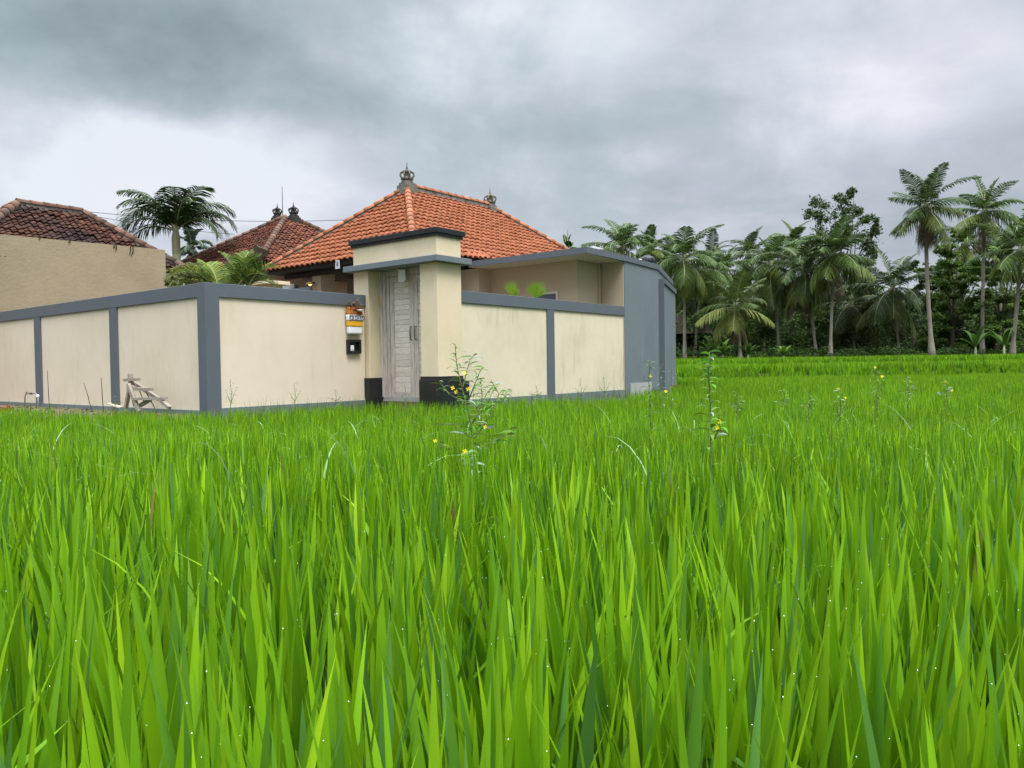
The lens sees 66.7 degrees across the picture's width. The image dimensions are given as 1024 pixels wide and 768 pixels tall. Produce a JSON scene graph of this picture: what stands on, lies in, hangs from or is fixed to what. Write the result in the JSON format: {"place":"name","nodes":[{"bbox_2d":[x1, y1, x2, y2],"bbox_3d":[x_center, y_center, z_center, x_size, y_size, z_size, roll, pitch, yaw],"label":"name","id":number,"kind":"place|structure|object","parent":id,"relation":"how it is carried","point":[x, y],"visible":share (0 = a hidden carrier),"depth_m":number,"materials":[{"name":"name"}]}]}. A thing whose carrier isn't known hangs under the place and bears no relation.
{"place":"outdoors","nodes":[
{"label":"outdoors","id":0,"kind":"place"},
{"bbox_2d":[101,217,234,234],"bbox_3d":[-14.864,-6.737,32.844,6.296,0.950,0.021,-1,1,0],"label":"overhead cable","id":1,"kind":"object","parent":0,"point":[166,227],"visible":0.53,"depth_m":32.84,"materials":[{"name":"grey plastic"}]},
{"bbox_2d":[164,273,187,287],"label":"shrub","id":2,"kind":"object","parent":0,"point":[168,283],"visible":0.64,"depth_m":16.78,"materials":[{"name":"green plant"}]},
{"bbox_2d":[93,212,336,221],"bbox_3d":[-11.289,-6.689,30.846,12.053,0.575,0.021,-1,1,0],"label":"overhead cable","id":3,"kind":"object","parent":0,"point":[217,220],"visible":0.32,"depth_m":30.84,"materials":[{"name":"grey plastic"}]},
{"bbox_2d":[0,392,1017,511],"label":"wild grass","id":4,"kind":"structure","parent":0,"point":[21,488],"depth_m":4.71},
{"bbox_2d":[0,0,1023,303],"label":"sky","id":5,"kind":"structure","parent":0,"point":[670,115],"materials":[{"name":"grey"}]},
{"bbox_2d":[21,370,1020,712],"bbox_3d":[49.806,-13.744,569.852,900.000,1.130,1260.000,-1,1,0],"label":"ground","id":6,"kind":"structure","parent":0,"point":[699,566],"depth_m":2.78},
{"bbox_2d":[0,405,200,425],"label":"earth verge","id":7,"kind":"structure","parent":6,"relation":"on","point":[60,410],"depth_m":13.71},
{"bbox_2d":[24,392,38,408],"bbox_3d":[-9.407,0.377,15.238,0.699,0.440,0.056,0,2,38],"label":"standpipe","id":8,"kind":"object","parent":7,"relation":"on","point":[31,393],"visible":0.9,"depth_m":15.19,"materials":[{"name":"metal"}]},
{"bbox_2d":[3,404,129,416],"bbox_3d":[-9.153,0.487,14.915,8.022,0.103,0.759,0,2,39],"label":"rubble","id":9,"kind":"object","parent":7,"relation":"on","point":[47,409],"visible":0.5,"depth_m":14.23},
{"bbox_2d":[123,374,171,412],"bbox_3d":[-5.678,0.144,12.147,1.732,0.612,0.268,0,2,38],"label":"wooden rack","id":10,"kind":"object","parent":7,"relation":"on","point":[131,380],"visible":1,"depth_m":12.19,"materials":[{"name":"wood"}]},
{"bbox_2d":[172,227,212,256],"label":"coconut palm","id":11,"kind":"object","parent":6,"relation":"on","point":[191,240],"visible":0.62,"depth_m":45.52,"materials":[{"name":"green plant"}]},
{"bbox_2d":[226,383,237,420],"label":"wall weed","id":12,"kind":"object","parent":6,"relation":"on","point":[231,401],"depth_m":10.52,"materials":[{"name":"green plant"}]},
{"bbox_2d":[1,387,634,421],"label":"wall grass","id":13,"kind":"structure","parent":6,"relation":"on","point":[311,406],"depth_m":13.76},
{"bbox_2d":[461,449,483,476],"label":"flowering weed","id":14,"kind":"object","parent":6,"relation":"on","point":[467,454],"visible":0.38,"depth_m":3.60,"materials":[{"name":"green plant"}]},
{"bbox_2d":[431,343,517,457],"bbox_3d":[-0.203,0.276,4.295,0.528,1.003,0.273,-1,1,0],"label":"flowering weed","id":15,"kind":"object","parent":6,"relation":"on","point":[484,426],"visible":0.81,"depth_m":4.30,"materials":[{"name":"green plant"}]},
{"bbox_2d":[468,376,511,434],"bbox_3d":[-0.215,0.390,7.510,0.453,0.933,0.252,-1,1,-9],"label":"flowering weed","id":16,"kind":"object","parent":6,"relation":"on","point":[485,406],"visible":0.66,"depth_m":7.49,"materials":[{"name":"green plant"}]},
{"bbox_2d":[0,450,1023,767],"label":"rice plants","id":17,"kind":"object","parent":6,"relation":"on","point":[618,640],"visible":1,"depth_m":1.25,"materials":[{"name":"plant"}]},
{"bbox_2d":[8,463,1019,757],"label":"dew drops","id":18,"kind":"object","parent":17,"relation":"on","point":[522,597],"visible":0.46,"depth_m":1.08,"materials":[{"name":"white"}]},
{"bbox_2d":[0,415,1023,594],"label":"rice plants","id":19,"kind":"object","parent":6,"relation":"on","point":[301,459],"visible":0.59,"depth_m":3.68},
{"bbox_2d":[37,424,994,488],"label":"dew drops","id":20,"kind":"object","parent":19,"relation":"on","point":[553,440],"visible":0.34,"depth_m":3.67,"materials":[{"name":"white"}]},
{"bbox_2d":[0,389,1023,456],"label":"rice plants","id":21,"kind":"object","parent":6,"relation":"on","point":[587,413],"visible":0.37,"depth_m":10.41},
{"bbox_2d":[562,229,576,248],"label":"coconut palm","id":22,"kind":"object","parent":6,"relation":"on","point":[567,243],"visible":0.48,"depth_m":49.74,"materials":[{"name":"green plant"}]},
{"bbox_2d":[580,219,658,258],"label":"coconut palm","id":23,"kind":"object","parent":6,"relation":"on","point":[621,238],"visible":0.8,"depth_m":55.49,"materials":[{"name":"green plant"}]},
{"bbox_2d":[631,224,672,270],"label":"coconut palm","id":24,"kind":"object","parent":6,"relation":"on","point":[651,231],"visible":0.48,"depth_m":61.31,"materials":[{"name":"green plant"}]},
{"bbox_2d":[642,360,666,439],"bbox_3d":[1.009,0.307,5.619,0.203,0.960,0.194,-2,2,-36],"label":"flowering weed","id":25,"kind":"object","parent":6,"relation":"on","point":[665,391],"visible":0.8,"depth_m":5.59,"materials":[{"name":"green plant"}]},
{"bbox_2d":[657,368,673,437],"bbox_3d":[1.292,0.321,6.505,0.190,0.965,0.128,0,1,14],"label":"flowering weed","id":26,"kind":"object","parent":6,"relation":"on","point":[664,397],"visible":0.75,"depth_m":6.50,"materials":[{"name":"green plant"}]},
{"bbox_2d":[656,235,677,283],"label":"coconut palm","id":27,"kind":"object","parent":6,"relation":"on","point":[667,249],"visible":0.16,"depth_m":69.10,"materials":[{"name":"green plant"}]},
{"bbox_2d":[659,279,676,395],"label":"side wall","id":28,"kind":"structure","parent":6,"relation":"on","point":[667,330],"depth_m":20.61,"materials":[{"name":"grey paint"}]},
{"bbox_2d":[636,224,730,358],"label":"coconut palm","id":29,"kind":"object","parent":6,"relation":"on","point":[687,276],"visible":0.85,"depth_m":51.32,"materials":[{"name":"green plant"}]},
{"bbox_2d":[655,254,711,314],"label":"broadleaf tree","id":30,"kind":"object","parent":6,"relation":"on","point":[663,258],"depth_m":64.83,"materials":[{"name":"green plant"}]},
{"bbox_2d":[675,315,713,356],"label":"thatched hut","id":31,"kind":"object","parent":6,"relation":"on","point":[679,320],"visible":0.2,"depth_m":58.72,"materials":[{"name":"brown wood"}]},
{"bbox_2d":[681,293,723,356],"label":"coconut palm","id":32,"kind":"object","parent":6,"relation":"on","point":[691,308],"visible":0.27,"depth_m":59.19,"materials":[{"name":"green plant"}]},
{"bbox_2d":[664,244,743,356],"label":"coconut palm","id":33,"kind":"object","parent":6,"relation":"on","point":[717,273],"visible":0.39,"depth_m":57.40,"materials":[{"name":"green plant"}]},
{"bbox_2d":[693,336,724,358],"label":"banana plant","id":34,"kind":"object","parent":6,"relation":"on","point":[712,346],"visible":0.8,"depth_m":49.93,"materials":[{"name":"green plant"}]},
{"bbox_2d":[691,349,729,478],"bbox_3d":[0.973,0.291,3.812,0.206,0.922,0.221,-2,2,-33],"label":"flowering weed","id":35,"kind":"object","parent":6,"relation":"on","point":[711,436],"visible":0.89,"depth_m":3.80,"materials":[{"name":"green plant"}]},
{"bbox_2d":[691,229,733,270],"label":"coconut palm","id":36,"kind":"object","parent":6,"relation":"on","point":[708,247],"visible":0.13,"depth_m":71.22,"materials":[{"name":"green plant"}]},
{"bbox_2d":[712,339,732,357],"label":"banana plant","id":37,"kind":"object","parent":6,"relation":"on","point":[723,347],"visible":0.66,"depth_m":52.91,"materials":[{"name":"green plant"}]},
{"bbox_2d":[692,245,753,333],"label":"coconut palm","id":38,"kind":"object","parent":6,"relation":"on","point":[723,257],"visible":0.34,"depth_m":65.44,"materials":[{"name":"green plant"}]},
{"bbox_2d":[693,269,774,358],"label":"coconut palm","id":39,"kind":"object","parent":6,"relation":"on","point":[733,320],"visible":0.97,"depth_m":49.56,"materials":[{"name":"green plant"}]},
{"bbox_2d":[710,272,758,332],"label":"broadleaf tree","id":40,"kind":"object","parent":6,"relation":"on","point":[749,285],"visible":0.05,"depth_m":68.84,"materials":[{"name":"green plant"}]},
{"bbox_2d":[727,391,745,426],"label":"flowering weed","id":41,"kind":"object","parent":6,"relation":"on","point":[734,406],"visible":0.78,"depth_m":8.00,"materials":[{"name":"green plant"}]},
{"bbox_2d":[728,226,772,353],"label":"coconut palm","id":42,"kind":"object","parent":6,"relation":"on","point":[752,237],"visible":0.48,"depth_m":69.26,"materials":[{"name":"green plant"}]},
{"bbox_2d":[737,342,765,357],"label":"banana plant","id":43,"kind":"object","parent":6,"relation":"on","point":[748,349],"visible":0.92,"depth_m":49.89,"materials":[{"name":"green plant"}]},
{"bbox_2d":[740,260,779,348],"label":"coconut palm","id":44,"kind":"object","parent":6,"relation":"on","point":[748,268],"visible":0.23,"depth_m":61.30,"materials":[{"name":"green plant"}]},
{"bbox_2d":[731,234,805,355],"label":"coconut palm","id":45,"kind":"object","parent":6,"relation":"on","point":[774,243],"visible":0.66,"depth_m":56.39,"materials":[{"name":"green plant"}]},
{"bbox_2d":[775,389,790,421],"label":"flowering weed","id":46,"kind":"object","parent":6,"relation":"on","point":[784,400],"visible":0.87,"depth_m":9.00,"materials":[{"name":"green plant"}]},
{"bbox_2d":[775,345,791,357],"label":"banana plant","id":47,"kind":"object","parent":6,"relation":"on","point":[783,350],"visible":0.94,"depth_m":49.83,"materials":[{"name":"green plant"}]},
{"bbox_2d":[769,219,818,346],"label":"coconut palm","id":48,"kind":"object","parent":6,"relation":"on","point":[795,233],"visible":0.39,"depth_m":67.46,"materials":[{"name":"green plant"}]},
{"bbox_2d":[753,239,843,356],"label":"coconut palm","id":49,"kind":"object","parent":6,"relation":"on","point":[798,295],"visible":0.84,"depth_m":53.52,"materials":[{"name":"green plant"}]},
{"bbox_2d":[772,282,839,337],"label":"broadleaf tree","id":50,"kind":"object","parent":6,"relation":"on","point":[795,312],"visible":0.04,"depth_m":67.68,"materials":[{"name":"green plant"}]},
{"bbox_2d":[801,389,814,424],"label":"flowering weed","id":51,"kind":"object","parent":6,"relation":"on","point":[808,406],"visible":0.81,"depth_m":8.02,"materials":[{"name":"green plant"}]},
{"bbox_2d":[787,252,841,308],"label":"coconut palm","id":52,"kind":"object","parent":6,"relation":"on","point":[826,296],"visible":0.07,"depth_m":62.67,"materials":[{"name":"green plant"}]},
{"bbox_2d":[627,374,1023,405],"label":"rice plants","id":53,"kind":"object","parent":6,"relation":"on","point":[851,386],"visible":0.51,"depth_m":19.85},
{"bbox_2d":[784,214,877,356],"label":"coconut palm","id":54,"kind":"object","parent":6,"relation":"on","point":[839,238],"visible":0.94,"depth_m":51.32,"materials":[{"name":"green plant"}]},
{"bbox_2d":[831,388,850,430],"bbox_3d":[3.173,0.412,7.529,0.177,0.756,0.164,-2,2,-34],"label":"flowering weed","id":55,"kind":"object","parent":6,"relation":"on","point":[840,410],"visible":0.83,"depth_m":7.51,"materials":[{"name":"green plant"}]},
{"bbox_2d":[800,186,883,352],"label":"broadleaf tree","id":56,"kind":"object","parent":6,"relation":"on","point":[850,192],"visible":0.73,"depth_m":60.88,"materials":[{"name":"green plant"}]},
{"bbox_2d":[818,292,868,350],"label":"broadleaf tree","id":57,"kind":"object","parent":6,"relation":"on","point":[827,311],"visible":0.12,"depth_m":65.19,"materials":[{"name":"green plant"}]},
{"bbox_2d":[675,300,1023,357],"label":"undergrowth","id":58,"kind":"object","parent":6,"relation":"on","point":[757,330],"visible":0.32,"depth_m":58.65,"materials":[{"name":"green plant"}]},
{"bbox_2d":[675,281,1023,354],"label":"wood","id":59,"kind":"object","parent":6,"relation":"on","point":[1013,292],"visible":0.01,"depth_m":76.57,"materials":[{"name":"green plant"}]},
{"bbox_2d":[676,344,1023,358],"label":"field edge weeds","id":60,"kind":"object","parent":6,"relation":"on","point":[891,352],"visible":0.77,"depth_m":52.32,"materials":[{"name":"green plant"}]},
{"bbox_2d":[676,352,1023,378],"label":"rice plants","id":61,"kind":"object","parent":6,"relation":"on","point":[793,365],"visible":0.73,"depth_m":35.22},
{"bbox_2d":[676,362,1023,386],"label":"rice plants","id":62,"kind":"object","parent":6,"relation":"on","point":[1010,369],"visible":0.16,"depth_m":32.24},
{"bbox_2d":[814,263,899,352],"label":"coconut palm","id":63,"kind":"object","parent":6,"relation":"on","point":[849,308],"visible":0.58,"depth_m":57.27,"materials":[{"name":"green plant"}]},
{"bbox_2d":[855,256,886,307],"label":"coconut palm","id":64,"kind":"object","parent":6,"relation":"on","point":[870,292],"visible":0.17,"depth_m":69.25,"materials":[{"name":"green plant"}]},
{"bbox_2d":[868,366,883,424],"bbox_3d":[3.284,0.310,7.007,0.187,0.946,0.166,0,2,37],"label":"flowering weed","id":65,"kind":"object","parent":6,"relation":"on","point":[876,403],"visible":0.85,"depth_m":7.00,"materials":[{"name":"green plant"}]},
{"bbox_2d":[834,244,937,354],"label":"coconut palm","id":66,"kind":"object","parent":6,"relation":"on","point":[894,303],"visible":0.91,"depth_m":54.41,"materials":[{"name":"green plant"}]},
{"bbox_2d":[899,378,916,420],"bbox_3d":[4.573,0.340,9.012,0.217,0.842,0.171,-1,1,0],"label":"flowering weed","id":67,"kind":"object","parent":6,"relation":"on","point":[908,395],"visible":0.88,"depth_m":9.01,"materials":[{"name":"green plant"}]},
{"bbox_2d":[885,285,932,337],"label":"coconut palm","id":68,"kind":"object","parent":6,"relation":"on","point":[919,320],"visible":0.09,"depth_m":65.08,"materials":[{"name":"green plant"}]},
{"bbox_2d":[878,259,942,348],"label":"broadleaf tree","id":69,"kind":"object","parent":6,"relation":"on","point":[921,284],"visible":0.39,"depth_m":63.12,"materials":[{"name":"green plant"}]},
{"bbox_2d":[888,162,981,355],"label":"coconut palm","id":70,"kind":"object","parent":6,"relation":"on","point":[925,215],"visible":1,"depth_m":49.39,"materials":[{"name":"green plant"}]},
{"bbox_2d":[937,380,953,414],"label":"flowering weed","id":71,"kind":"object","parent":6,"relation":"on","point":[947,391],"visible":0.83,"depth_m":8.98,"materials":[{"name":"green plant"}]},
{"bbox_2d":[930,248,974,309],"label":"coconut palm","id":72,"kind":"object","parent":6,"relation":"on","point":[951,291],"visible":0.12,"depth_m":71.33,"materials":[{"name":"green plant"}]},
{"bbox_2d":[913,228,1003,349],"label":"feathery tree","id":73,"kind":"object","parent":6,"relation":"on","point":[943,278],"visible":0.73,"depth_m":56.84,"materials":[{"name":"green plant"}]},
{"bbox_2d":[933,216,998,330],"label":"coconut palm","id":74,"kind":"object","parent":6,"relation":"on","point":[965,256],"visible":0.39,"depth_m":65.28,"materials":[{"name":"green plant"}]},
{"bbox_2d":[954,325,995,354],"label":"banana plant","id":75,"kind":"object","parent":6,"relation":"on","point":[977,339],"visible":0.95,"depth_m":49.83,"materials":[{"name":"green plant"}]},
{"bbox_2d":[936,175,1023,353],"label":"coconut palm","id":76,"kind":"object","parent":6,"relation":"on","point":[985,201],"visible":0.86,"depth_m":53.55,"materials":[{"name":"green plant"}]},
{"bbox_2d":[964,213,1023,354],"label":"coconut palm","id":77,"kind":"object","parent":6,"relation":"on","point":[1009,261],"visible":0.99,"depth_m":49.82,"materials":[{"name":"green plant"}]},
{"bbox_2d":[973,225,1016,310],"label":"coconut palm","id":78,"kind":"object","parent":6,"relation":"on","point":[992,264],"visible":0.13,"depth_m":67.61,"materials":[{"name":"green plant"}]},
{"bbox_2d":[972,209,1023,353],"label":"feathery tree","id":79,"kind":"object","parent":6,"relation":"on","point":[1002,323],"visible":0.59,"depth_m":55.15,"materials":[{"name":"green plant"}]},
{"bbox_2d":[988,326,1018,353],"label":"banana plant","id":80,"kind":"object","parent":6,"relation":"on","point":[1003,341],"visible":0.95,"depth_m":48.91,"materials":[{"name":"green plant"}]},
{"bbox_2d":[382,385,676,412],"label":"yard ground","id":81,"kind":"structure","parent":0,"point":[403,403],"depth_m":14.08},
{"bbox_2d":[0,198,191,311],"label":"old house","id":82,"kind":"structure","parent":81,"relation":"on","point":[51,253],"depth_m":19.46,"materials":[{"name":"paint"}]},
{"bbox_2d":[0,283,199,414],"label":"boundary wall","id":83,"kind":"structure","parent":81,"relation":"on","point":[149,338],"depth_m":13.92,"materials":[{"name":"grey paint"}]},
{"bbox_2d":[114,185,237,285],"bbox_3d":[-10.544,-2.920,24.458,3.735,6.230,3.254,-1,1,0],"label":"yard palm","id":84,"kind":"object","parent":81,"relation":"on","point":[179,214],"visible":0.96,"depth_m":24.11,"materials":[{"name":"green plant"}]},
{"bbox_2d":[163,259,228,286],"bbox_3d":[-5.874,-0.993,14.550,1.016,2.708,1.133,0,2,39],"label":"areca palm","id":85,"kind":"object","parent":81,"relation":"on","point":[210,272],"visible":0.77,"depth_m":14.46,"materials":[{"name":"green plant"}]},
{"bbox_2d":[186,263,211,282],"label":"shrub","id":86,"kind":"object","parent":81,"relation":"on","point":[194,270],"visible":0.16,"depth_m":17.85,"materials":[{"name":"green plant"}]},
{"bbox_2d":[218,249,280,287],"bbox_3d":[-4.757,-1.077,14.171,1.180,2.862,1.074,-1,1,0],"label":"areca palm","id":87,"kind":"object","parent":81,"relation":"on","point":[242,270],"visible":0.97,"depth_m":14.02,"materials":[{"name":"green plant"}]},
{"bbox_2d":[181,192,346,293],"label":"neighbour house","id":88,"kind":"structure","parent":81,"relation":"on","point":[277,235],"depth_m":25.23,"materials":[{"name":"brown tile"}]},
{"bbox_2d":[245,280,289,287],"bbox_3d":[-5.476,-0.948,17.485,0.860,2.665,0.620,0,2,38],"label":"garden canopy","id":89,"kind":"object","parent":81,"relation":"on","point":[268,284],"visible":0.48,"depth_m":17.23,"materials":[{"name":"beige paint"}]},
{"bbox_2d":[197,282,365,417],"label":"boundary wall","id":90,"kind":"structure","parent":81,"relation":"on","point":[256,344],"depth_m":12.74,"materials":[{"name":"grey paint"}]},
{"bbox_2d":[346,339,361,353],"bbox_3d":[-2.846,-0.673,14.006,0.069,0.251,0.299,0,2,38],"label":"meter box","id":91,"kind":"object","parent":90,"relation":"attached to","point":[353,346],"visible":1,"depth_m":13.97,"materials":[{"name":"black paint"}]},
{"bbox_2d":[344,298,364,333],"bbox_3d":[-2.800,-1.229,13.927,0.211,0.672,0.437,0,2,38],"label":"wall shrine","id":92,"kind":"object","parent":90,"relation":"attached to","point":[354,319],"depth_m":13.90,"materials":[{"name":"white fabric"}]},
{"bbox_2d":[282,284,298,288],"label":"garden wall","id":93,"kind":"structure","parent":81,"relation":"on","point":[291,286],"depth_m":21.45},
{"bbox_2d":[294,287,310,290],"bbox_3d":[-5.649,-1.029,19.741,1.700,2.725,0.100,0,2,38],"label":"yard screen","id":94,"kind":"object","parent":81,"relation":"on","point":[306,288],"visible":0.14,"depth_m":19.22,"materials":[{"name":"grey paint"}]},
{"bbox_2d":[343,226,471,415],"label":"entrance gate","id":95,"kind":"structure","parent":81,"relation":"on","point":[432,259],"depth_m":13.80,"materials":[{"name":"grey paint"}]},
{"bbox_2d":[397,269,405,281],"bbox_3d":[-1.977,-1.942,13.910,0.198,0.240,0.044,0,2,38],"label":"hanging cloth","id":96,"kind":"object","parent":95,"relation":"hanging from","point":[401,276],"visible":1,"depth_m":13.90,"materials":[{"name":"white fabric"}]},
{"bbox_2d":[390,275,414,396],"bbox_3d":[-2.002,-0.860,14.132,0.615,2.188,0.101,0,2,38],"label":"door","id":97,"kind":"structure","parent":95,"relation":"in","point":[402,365],"depth_m":14.15,"materials":[{"name":"wood"}]},
{"bbox_2d":[413,274,421,396],"bbox_3d":[-1.576,-0.859,13.793,0.460,2.188,0.101,0,2,38],"label":"door","id":98,"kind":"structure","parent":95,"relation":"in","point":[416,278],"depth_m":13.89,"materials":[{"name":"wood"}]},
{"bbox_2d":[264,163,569,388],"bbox_3d":[-1.692,-2.872,22.191,5.784,6.178,8.727,0,2,38],"label":"villa","id":99,"kind":"object","parent":81,"relation":"on","point":[489,228],"visible":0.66,"depth_m":20.36,"materials":[{"name":"orange tile"}]},
{"bbox_2d":[335,260,339,268],"bbox_3d":[-4.139,-2.858,18.650,0.174,0.202,0.128,0,2,38],"label":"hanging paper","id":100,"kind":"object","parent":99,"relation":"hanging from","point":[337,264],"visible":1,"depth_m":18.60,"materials":[{"name":"white paper"}]},
{"bbox_2d":[504,279,518,295],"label":"fan plant","id":101,"kind":"object","parent":81,"relation":"on","point":[511,290],"visible":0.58,"depth_m":15.76,"materials":[{"name":"green plant"}]},
{"bbox_2d":[526,280,546,297],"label":"fan plant","id":102,"kind":"object","parent":81,"relation":"on","point":[533,291],"visible":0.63,"depth_m":15.74,"materials":[{"name":"green plant"}]},
{"bbox_2d":[461,291,624,408],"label":"boundary wall","id":103,"kind":"structure","parent":81,"relation":"on","point":[519,345],"depth_m":15.43,"materials":[{"name":"beige paint"}]},
{"bbox_2d":[461,247,625,389],"bbox_3d":[1.712,-1.381,19.866,4.047,3.210,5.425,0,2,38],"label":"annex","id":104,"kind":"object","parent":81,"relation":"on","point":[588,275],"visible":0.34,"depth_m":17.99,"materials":[{"name":"beige paint"}]},
{"bbox_2d":[533,291,558,299],"bbox_3d":[0.778,-1.423,18.042,0.714,1.407,0.060,0,2,38],"label":"window","id":105,"kind":"structure","parent":104,"relation":"in","point":[554,295],"depth_m":17.92,"materials":[{"name":"paint"}]},
{"bbox_2d":[623,256,673,398],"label":"curved wall","id":106,"kind":"structure","parent":81,"relation":"on","point":[641,310],"depth_m":18.77,"materials":[{"name":"grey paint"}]},
{"bbox_2d":[630,251,654,262],"bbox_3d":[3.352,-3.217,20.131,0.710,0.440,0.414,-1,1,0],"label":"water heater","id":107,"kind":"object","parent":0,"point":[649,258],"visible":0.44,"depth_m":19.96,"materials":[{"name":"silver metal"}]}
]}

